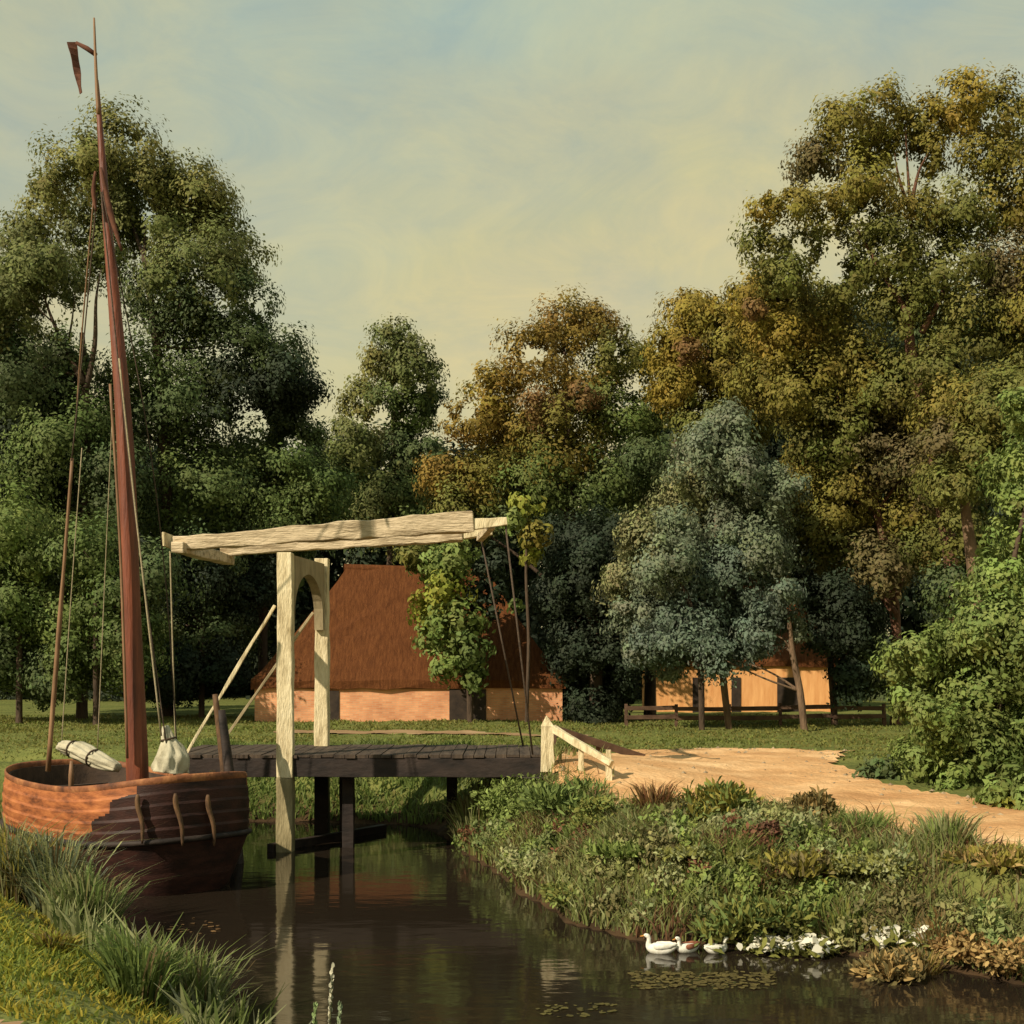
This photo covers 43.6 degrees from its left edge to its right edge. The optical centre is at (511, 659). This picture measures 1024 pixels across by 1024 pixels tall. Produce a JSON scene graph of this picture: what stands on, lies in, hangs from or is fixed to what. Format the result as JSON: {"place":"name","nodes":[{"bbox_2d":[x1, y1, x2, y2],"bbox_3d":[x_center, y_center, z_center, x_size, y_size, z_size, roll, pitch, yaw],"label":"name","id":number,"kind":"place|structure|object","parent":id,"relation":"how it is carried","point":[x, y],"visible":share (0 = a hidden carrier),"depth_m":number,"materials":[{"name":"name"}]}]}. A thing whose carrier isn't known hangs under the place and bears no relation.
{"place":"outdoors","nodes":[
{"label":"outdoors","id":0,"kind":"place"},
{"bbox_2d":[273,730,587,735],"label":"path","id":1,"kind":"structure","parent":0,"point":[401,731],"depth_m":40.57,"materials":[{"name":"beige soil"}]},
{"bbox_2d":[0,662,1023,1023],"bbox_3d":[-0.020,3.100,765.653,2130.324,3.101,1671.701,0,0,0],"label":"ground","id":2,"kind":"structure","parent":0,"point":[234,706],"depth_m":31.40,"materials":[{"name":"green plant"}]},
{"bbox_2d":[0,1019,22,1023],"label":"bare soil","id":3,"kind":"structure","parent":2,"relation":"on","point":[15,1022],"depth_m":10.47,"materials":[{"name":"beige soil"}]},
{"bbox_2d":[0,473,80,723],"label":"leafy shrub","id":4,"kind":"object","parent":2,"relation":"on","point":[22,576],"visible":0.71,"depth_m":44.32,"materials":[{"name":"green plant"}]},
{"bbox_2d":[0,811,112,907],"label":"shore plant","id":5,"kind":"object","parent":2,"relation":"on","point":[5,890],"visible":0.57,"depth_m":18.11,"materials":[{"name":"green plant"}]},
{"bbox_2d":[25,924,90,955],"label":"shore plant","id":6,"kind":"object","parent":2,"relation":"on","point":[47,937],"visible":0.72,"depth_m":13.54,"materials":[{"name":"green plant"}]},
{"bbox_2d":[0,815,156,914],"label":"shore plant","id":7,"kind":"object","parent":2,"relation":"on","point":[56,857],"visible":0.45,"depth_m":17.98,"materials":[{"name":"green plant"}]},
{"bbox_2d":[0,235,162,719],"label":"broadleaf tree","id":8,"kind":"object","parent":2,"relation":"on","point":[36,442],"visible":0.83,"depth_m":47.85,"materials":[{"name":"green plant"}]},
{"bbox_2d":[0,893,184,1023],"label":"bank grass","id":9,"kind":"structure","parent":2,"relation":"on","point":[86,978],"depth_m":12.40,"materials":[{"name":"green plant"}]},
{"bbox_2d":[6,858,179,929],"bbox_3d":[-5.806,3.312,17.624,2.166,1.356,2.222,0,0,0],"label":"shore plant","id":10,"kind":"object","parent":2,"relation":"on","point":[90,884],"visible":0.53,"depth_m":17.43,"materials":[{"name":"green plant"}]},
{"bbox_2d":[15,507,210,724],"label":"leafy shrub","id":11,"kind":"object","parent":2,"relation":"on","point":[84,652],"visible":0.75,"depth_m":43.91,"materials":[{"name":"green plant"}]},
{"bbox_2d":[53,914,217,1011],"bbox_3d":[-3.721,3.137,12.866,1.464,1.058,1.558,0,0,12],"label":"shore plant","id":12,"kind":"object","parent":2,"relation":"on","point":[130,968],"visible":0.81,"depth_m":12.73,"materials":[{"name":"green plant"}]},
{"bbox_2d":[0,91,335,716],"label":"broadleaf tree","id":13,"kind":"object","parent":2,"relation":"on","point":[167,189],"visible":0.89,"depth_m":51.49,"materials":[{"name":"green plant"}]},
{"bbox_2d":[22,869,315,1023],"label":"waterside reeds","id":14,"kind":"object","parent":2,"relation":"on","point":[180,1003],"visible":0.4,"depth_m":13.70,"materials":[{"name":"green plant"}]},
{"bbox_2d":[97,932,278,1021],"bbox_3d":[-3.421,3.429,13.686,1.913,1.122,1.982,0,0,0],"label":"shore plant","id":15,"kind":"object","parent":2,"relation":"on","point":[193,966],"visible":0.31,"depth_m":13.56,"materials":[{"name":"green plant"}]},
{"bbox_2d":[144,515,276,717],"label":"leafy shrub","id":16,"kind":"object","parent":2,"relation":"on","point":[209,644],"visible":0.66,"depth_m":49.82,"materials":[{"name":"green plant"}]},
{"bbox_2d":[171,370,365,672],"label":"broadleaf tree","id":17,"kind":"object","parent":2,"relation":"on","point":[314,487],"visible":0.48,"depth_m":52.88,"materials":[{"name":"green plant"}]},
{"bbox_2d":[162,511,547,851],"bbox_3d":[-3.153,0.749,27.400,7.785,7.703,3.419,0,0,0],"label":"drawbridge","id":18,"kind":"object","parent":2,"relation":"on","point":[285,760],"visible":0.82,"depth_m":25.92,"materials":[{"name":"beige paint"}]},
{"bbox_2d":[297,313,455,564],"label":"broadleaf tree","id":19,"kind":"object","parent":2,"relation":"on","point":[390,484],"visible":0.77,"depth_m":66.96,"materials":[{"name":"green plant"}]},
{"bbox_2d":[180,736,594,824],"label":"bank grass","id":20,"kind":"structure","parent":2,"relation":"on","point":[407,782],"depth_m":30.99,"materials":[{"name":"green plant"}]},
{"bbox_2d":[251,564,565,721],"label":"farmhouse","id":21,"kind":"object","parent":2,"relation":"on","point":[379,666],"visible":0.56,"depth_m":47.25,"materials":[{"name":"orange brick"}]},
{"bbox_2d":[330,691,338,721],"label":"door","id":22,"kind":"structure","parent":21,"relation":"in","point":[334,695],"depth_m":46.96,"materials":[{"name":"grey wood"}]},
{"bbox_2d":[449,689,485,720],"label":"door","id":23,"kind":"structure","parent":21,"relation":"in","point":[457,697],"depth_m":46.96,"materials":[{"name":"grey wood"}]},
{"bbox_2d":[386,539,514,722],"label":"young tree","id":24,"kind":"object","parent":2,"relation":"on","point":[442,612],"visible":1,"depth_m":45.20,"materials":[{"name":"green plant"}]},
{"bbox_2d":[433,777,513,841],"bbox_3d":[-0.622,3.019,27.121,2.648,1.943,2.635,0,0,0],"label":"bank plant","id":25,"kind":"object","parent":2,"relation":"on","point":[474,813],"visible":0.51,"depth_m":26.85,"materials":[{"name":"green plant"}]},
{"bbox_2d":[0,269,1022,701],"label":"woodland","id":26,"kind":"object","parent":2,"relation":"on","point":[910,617],"visible":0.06,"depth_m":73.23,"materials":[{"name":"green plant"}]},
{"bbox_2d":[468,772,559,820],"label":"bank plant","id":27,"kind":"object","parent":2,"relation":"on","point":[498,799],"visible":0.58,"depth_m":25.37,"materials":[{"name":"green plant"}]},
{"bbox_2d":[495,491,553,721],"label":"young tree","id":28,"kind":"object","parent":2,"relation":"on","point":[520,505],"visible":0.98,"depth_m":44.94,"materials":[{"name":"green plant"}]},
{"bbox_2d":[520,777,543,786],"bbox_3d":[0.460,3.345,27.450,0.600,1.910,3.420,0,0,0],"label":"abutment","id":29,"kind":"object","parent":2,"relation":"on","point":[523,778],"visible":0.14,"depth_m":25.80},
{"bbox_2d":[411,281,674,628],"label":"broadleaf tree","id":30,"kind":"object","parent":2,"relation":"on","point":[595,398],"visible":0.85,"depth_m":52.18,"materials":[{"name":"green plant"}]},
{"bbox_2d":[542,813,581,848],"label":"bank plant","id":31,"kind":"object","parent":2,"relation":"on","point":[570,831],"visible":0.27,"depth_m":22.15,"materials":[{"name":"green plant"}]},
{"bbox_2d":[539,880,591,908],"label":"bank plant","id":32,"kind":"object","parent":2,"relation":"on","point":[551,892],"visible":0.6,"depth_m":19.38,"materials":[{"name":"green plant"}]},
{"bbox_2d":[516,775,626,820],"bbox_3d":[1.115,2.574,23.567,2.111,0.807,2.385,0,0,0],"label":"bank plant","id":33,"kind":"object","parent":2,"relation":"on","point":[552,796],"visible":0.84,"depth_m":23.30,"materials":[{"name":"green plant"}]},
{"bbox_2d":[516,496,651,724],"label":"broadleaf tree","id":34,"kind":"object","parent":2,"relation":"on","point":[586,661],"visible":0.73,"depth_m":46.35,"materials":[{"name":"green plant"}]},
{"bbox_2d":[566,795,657,831],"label":"bank plant","id":35,"kind":"object","parent":2,"relation":"on","point":[591,807],"visible":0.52,"depth_m":21.58,"materials":[{"name":"green plant"}]},
{"bbox_2d":[579,834,652,865],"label":"bank plant","id":36,"kind":"object","parent":2,"relation":"on","point":[601,848],"visible":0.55,"depth_m":19.33,"materials":[{"name":"green plant"}]},
{"bbox_2d":[624,777,685,810],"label":"bank plant","id":37,"kind":"object","parent":2,"relation":"on","point":[662,796],"visible":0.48,"depth_m":21.38,"materials":[{"name":"brown plant"}]},
{"bbox_2d":[590,501,731,729],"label":"willow","id":38,"kind":"object","parent":2,"relation":"on","point":[659,560],"visible":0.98,"depth_m":41.82,"materials":[{"name":"green plant"}]},
{"bbox_2d":[612,285,783,714],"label":"broadleaf tree","id":39,"kind":"object","parent":2,"relation":"on","point":[683,366],"visible":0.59,"depth_m":49.31,"materials":[{"name":"green plant"}]},
{"bbox_2d":[652,839,760,863],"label":"bank plant","id":40,"kind":"object","parent":2,"relation":"on","point":[680,852],"visible":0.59,"depth_m":18.50,"materials":[{"name":"green plant"}]},
{"bbox_2d":[670,775,768,824],"bbox_3d":[3.397,2.380,20.818,1.696,0.909,1.562,0,0,0],"label":"bank plant","id":41,"kind":"object","parent":2,"relation":"on","point":[722,796],"visible":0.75,"depth_m":20.52,"materials":[{"name":"green plant"}]},
{"bbox_2d":[639,396,812,728],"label":"willow","id":42,"kind":"object","parent":2,"relation":"on","point":[746,545],"visible":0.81,"depth_m":42.22,"materials":[{"name":"green plant"}]},
{"bbox_2d":[444,742,1023,982],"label":"roadside grass","id":43,"kind":"structure","parent":2,"relation":"on","point":[877,836],"depth_m":18.47,"materials":[{"name":"green plant"}]},
{"bbox_2d":[446,777,1023,974],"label":"undergrowth","id":44,"kind":"object","parent":2,"relation":"on","point":[817,886],"visible":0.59,"depth_m":18.71,"materials":[{"name":"green plant"}]},
{"bbox_2d":[639,576,835,712],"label":"barn","id":45,"kind":"structure","parent":2,"relation":"on","point":[752,690],"depth_m":56.00,"materials":[{"name":"beige paint"}]},
{"bbox_2d":[693,677,698,712],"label":"door","id":46,"kind":"structure","parent":45,"relation":"in","point":[695,679],"depth_m":55.96,"materials":[{"name":"wood"}]},
{"bbox_2d":[731,677,740,711],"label":"door","id":47,"kind":"structure","parent":45,"relation":"in","point":[735,692],"depth_m":55.96,"materials":[{"name":"wood"}]},
{"bbox_2d":[777,677,798,711],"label":"door","id":48,"kind":"structure","parent":45,"relation":"in","point":[786,696],"depth_m":55.96,"materials":[{"name":"grey wood"}]},
{"bbox_2d":[685,577,813,730],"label":"willow","id":49,"kind":"object","parent":2,"relation":"on","point":[770,617],"visible":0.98,"depth_m":41.27,"materials":[{"name":"green plant"}]},
{"bbox_2d":[685,887,822,954],"bbox_3d":[3.256,3.557,17.524,1.896,0.790,1.589,0,0,0],"label":"bank plant","id":50,"kind":"object","parent":2,"relation":"on","point":[741,916],"visible":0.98,"depth_m":17.14,"materials":[{"name":"green plant"}]},
{"bbox_2d":[624,703,886,726],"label":"rail fence","id":51,"kind":"object","parent":2,"relation":"on","point":[778,708],"visible":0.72,"depth_m":43.75,"materials":[{"name":"brown wood"}]},
{"bbox_2d":[708,930,811,960],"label":"flowering plant","id":52,"kind":"object","parent":2,"relation":"on","point":[775,944],"visible":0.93,"depth_m":16.88,"materials":[{"name":"white plant"}]},
{"bbox_2d":[746,806,791,820],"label":"bank plant","id":53,"kind":"object","parent":2,"relation":"on","point":[767,816],"visible":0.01,"depth_m":20.18,"materials":[{"name":"green plant"}]},
{"bbox_2d":[747,843,848,885],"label":"bank plant","id":54,"kind":"object","parent":2,"relation":"on","point":[803,863],"visible":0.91,"depth_m":17.83,"materials":[{"name":"green plant"}]},
{"bbox_2d":[784,785,847,821],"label":"bank plant","id":55,"kind":"object","parent":2,"relation":"on","point":[821,799],"visible":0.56,"depth_m":20.13,"materials":[{"name":"green plant"}]},
{"bbox_2d":[793,933,842,958],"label":"flowering plant","id":56,"kind":"object","parent":2,"relation":"on","point":[820,947],"visible":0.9,"depth_m":16.75,"materials":[{"name":"white plant"}]},
{"bbox_2d":[812,886,891,948],"bbox_3d":[4.500,3.520,17.256,1.193,0.941,1.175,0,0,0],"label":"bank plant","id":57,"kind":"object","parent":2,"relation":"on","point":[847,904],"visible":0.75,"depth_m":17.17,"materials":[{"name":"green plant"}]},
{"bbox_2d":[796,559,909,725],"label":"broadleaf tree","id":58,"kind":"object","parent":2,"relation":"on","point":[849,632],"visible":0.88,"depth_m":43.24,"materials":[{"name":"green plant"}]},
{"bbox_2d":[714,265,993,724],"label":"broadleaf tree","id":59,"kind":"object","parent":2,"relation":"on","point":[837,521],"visible":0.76,"depth_m":44.10,"materials":[{"name":"green plant"}]},
{"bbox_2d":[827,809,899,835],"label":"bank plant","id":60,"kind":"object","parent":2,"relation":"on","point":[862,818],"visible":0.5,"depth_m":19.51,"materials":[{"name":"green plant"}]},
{"bbox_2d":[727,58,1023,628],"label":"broadleaf tree","id":61,"kind":"object","parent":2,"relation":"on","point":[1001,293],"visible":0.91,"depth_m":42.24,"materials":[{"name":"green plant"}]},
{"bbox_2d":[815,847,938,881],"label":"bank plant","id":62,"kind":"object","parent":2,"relation":"on","point":[857,863],"visible":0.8,"depth_m":17.69,"materials":[{"name":"green plant"}]},
{"bbox_2d":[850,922,914,948],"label":"flowering plant","id":63,"kind":"object","parent":2,"relation":"on","point":[883,941],"visible":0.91,"depth_m":16.61,"materials":[{"name":"white plant"}]},
{"bbox_2d":[846,749,923,780],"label":"leafy shrub","id":64,"kind":"object","parent":2,"relation":"on","point":[873,771],"visible":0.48,"depth_m":26.81,"materials":[{"name":"green plant"}]},
{"bbox_2d":[896,925,935,950],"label":"flowering plant","id":65,"kind":"object","parent":2,"relation":"on","point":[914,941],"visible":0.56,"depth_m":16.48,"materials":[{"name":"white plant"}]},
{"bbox_2d":[892,947,948,975],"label":"bank plant","id":66,"kind":"object","parent":2,"relation":"on","point":[934,965],"visible":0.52,"depth_m":15.81,"materials":[{"name":"brown plant"}]},
{"bbox_2d":[898,905,974,955],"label":"bank plant","id":67,"kind":"object","parent":2,"relation":"on","point":[937,932],"visible":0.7,"depth_m":16.35,"materials":[{"name":"green plant"}]},
{"bbox_2d":[868,386,1023,790],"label":"leafy shrub","id":68,"kind":"object","parent":2,"relation":"on","point":[961,694],"visible":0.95,"depth_m":26.10,"materials":[{"name":"green plant"}]},
{"bbox_2d":[898,804,993,854],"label":"bank plant","id":69,"kind":"object","parent":2,"relation":"on","point":[958,824],"visible":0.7,"depth_m":18.12,"materials":[{"name":"green plant"}]},
{"bbox_2d":[907,356,1023,616],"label":"broadleaf tree","id":70,"kind":"object","parent":2,"relation":"on","point":[972,410],"visible":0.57,"depth_m":35.01,"materials":[{"name":"green plant"}]},
{"bbox_2d":[938,842,1023,874],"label":"bank plant","id":71,"kind":"object","parent":2,"relation":"on","point":[1005,859],"visible":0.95,"depth_m":17.11,"materials":[{"name":"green plant"}]},
{"bbox_2d":[966,757,1023,810],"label":"leafy shrub","id":72,"kind":"object","parent":2,"relation":"on","point":[1010,791],"visible":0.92,"depth_m":22.91,"materials":[{"name":"green plant"}]},
{"bbox_2d":[0,0,1023,636],"label":"sky","id":73,"kind":"structure","parent":0,"point":[441,165],"materials":[{"name":"blue"}]},
{"bbox_2d":[100,822,1023,1023],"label":"water","id":74,"kind":"structure","parent":0,"point":[401,924],"depth_m":16.62,"materials":[{"name":"black liquid"}]},
{"bbox_2d":[0,18,251,895],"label":"sailing barge","id":75,"kind":"object","parent":74,"relation":"on","point":[44,792],"visible":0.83,"depth_m":21.89,"materials":[{"name":"brown wood"}]},
{"bbox_2d":[56,740,121,772],"bbox_3d":[-7.589,1.738,22.971,1.363,0.554,0.452,0,0,28],"label":"canvas bundle","id":76,"kind":"object","parent":75,"relation":"on","point":[85,753],"visible":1,"depth_m":22.82,"materials":[{"name":"fabric"}]},
{"bbox_2d":[135,794,144,843],"bbox_3d":[-5.998,2.575,20.620,0.162,0.791,0.092,0,0,0],"label":"fender","id":77,"kind":"object","parent":75,"relation":"hanging from","point":[139,813],"visible":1,"depth_m":20.59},
{"bbox_2d":[151,725,189,773],"bbox_3d":[-5.801,1.532,21.747,0.594,0.824,0.605,0,0,45],"label":"sack","id":78,"kind":"object","parent":75,"relation":"on","point":[172,756],"visible":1,"depth_m":21.60,"materials":[{"name":"fabric"}]},
{"bbox_2d":[173,793,183,845],"bbox_3d":[-5.421,2.610,20.805,0.179,0.863,0.087,0,0,-22],"label":"fender","id":79,"kind":"object","parent":75,"relation":"hanging from","point":[177,811],"visible":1,"depth_m":20.78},
{"bbox_2d":[205,794,215,845],"bbox_3d":[-4.988,2.670,21.187,0.174,0.864,0.090,0,0,-24],"label":"fender","id":80,"kind":"object","parent":75,"relation":"hanging from","point":[209,811],"visible":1,"depth_m":21.16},
{"bbox_2d":[165,918,218,933],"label":"floating weed","id":81,"kind":"object","parent":74,"relation":"on","point":[188,929],"visible":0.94,"depth_m":18.44,"materials":[{"name":"green plant"}]},
{"bbox_2d":[212,694,223,771],"bbox_3d":[-5.520,2.593,24.702,0.752,3.836,0.143,0,0,41],"label":"mooring pole","id":82,"kind":"object","parent":74,"relation":"in","point":[216,706],"visible":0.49,"depth_m":24.78,"materials":[{"name":"brown wood"}]},
{"bbox_2d":[218,710,243,863],"bbox_3d":[-5.391,2.749,24.653,0.219,3.543,0.903,0,0,-44],"label":"mooring pole","id":83,"kind":"object","parent":74,"relation":"in","point":[226,749],"visible":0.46,"depth_m":24.73,"materials":[{"name":"brown wood"}]},
{"bbox_2d":[312,1001,318,1023],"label":"flower stalk","id":84,"kind":"object","parent":74,"relation":"on","point":[315,1005],"visible":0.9,"depth_m":12.99,"materials":[{"name":"green plant"}]},
{"bbox_2d":[327,963,334,1023],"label":"flower stalk","id":85,"kind":"object","parent":74,"relation":"on","point":[330,993],"visible":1,"depth_m":13.19,"materials":[{"name":"white plant"}]},
{"bbox_2d":[337,1001,342,1023],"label":"flower stalk","id":86,"kind":"object","parent":74,"relation":"on","point":[340,1006],"visible":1,"depth_m":12.99,"materials":[{"name":"green plant"}]},
{"bbox_2d":[536,1002,616,1016],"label":"floating weed","id":87,"kind":"object","parent":74,"relation":"on","point":[579,1009],"visible":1,"depth_m":14.21,"materials":[{"name":"green plant"}]},
{"bbox_2d":[640,933,677,953],"bbox_3d":[1.950,3.794,17.008,0.493,0.287,0.205,0,0,27],"label":"duck","id":88,"kind":"object","parent":74,"relation":"on","point":[663,947],"visible":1,"depth_m":16.93},
{"bbox_2d":[673,936,700,952],"bbox_3d":[2.321,3.805,17.048,0.433,0.251,0.181,0,0,-14],"label":"duck","id":89,"kind":"object","parent":74,"relation":"on","point":[686,947],"visible":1,"depth_m":16.98},
{"bbox_2d":[627,970,775,988],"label":"floating weed","id":90,"kind":"object","parent":74,"relation":"on","point":[766,979],"visible":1,"depth_m":15.53,"materials":[{"name":"green plant"}]},
{"bbox_2d":[704,937,729,953],"bbox_3d":[2.730,3.814,17.008,0.398,0.232,0.166,0,0,-32],"label":"duck","id":91,"kind":"object","parent":74,"relation":"on","point":[708,948],"visible":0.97,"depth_m":16.94},
{"bbox_2d":[842,945,928,986],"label":"bank plant","id":92,"kind":"object","parent":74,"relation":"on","point":[894,965],"visible":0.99,"depth_m":15.46,"materials":[{"name":"yellow plant"}]},
{"bbox_2d":[927,927,1023,978],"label":"bank plant","id":93,"kind":"object","parent":74,"relation":"on","point":[970,948],"visible":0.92,"depth_m":15.62,"materials":[{"name":"yellow plant"}]},
{"bbox_2d":[552,748,1023,849],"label":"road","id":94,"kind":"structure","parent":0,"point":[748,768],"depth_m":25.72,"materials":[{"name":"beige sand"}]},
{"bbox_2d":[541,716,613,780],"bbox_3d":[1.304,1.872,25.559,1.745,1.456,0.334,0,0,34],"label":"approach railing","id":95,"kind":"object","parent":94,"relation":"on","point":[549,729],"visible":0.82,"depth_m":25.73,"materials":[{"name":"beige paint"}]},
{"bbox_2d":[554,726,645,755],"bbox_3d":[1.968,2.098,29.363,2.258,1.203,0.256,0,0,-16],"label":"approach railing","id":96,"kind":"object","parent":94,"relation":"on","point":[599,744],"visible":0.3,"depth_m":29.27,"materials":[{"name":"brown wood"}]},
{"bbox_2d":[554,746,1023,869],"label":"pebbles","id":97,"kind":"object","parent":94,"relation":"on","point":[822,757],"visible":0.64,"depth_m":26.97,"materials":[{"name":"beige stone"}]}
]}

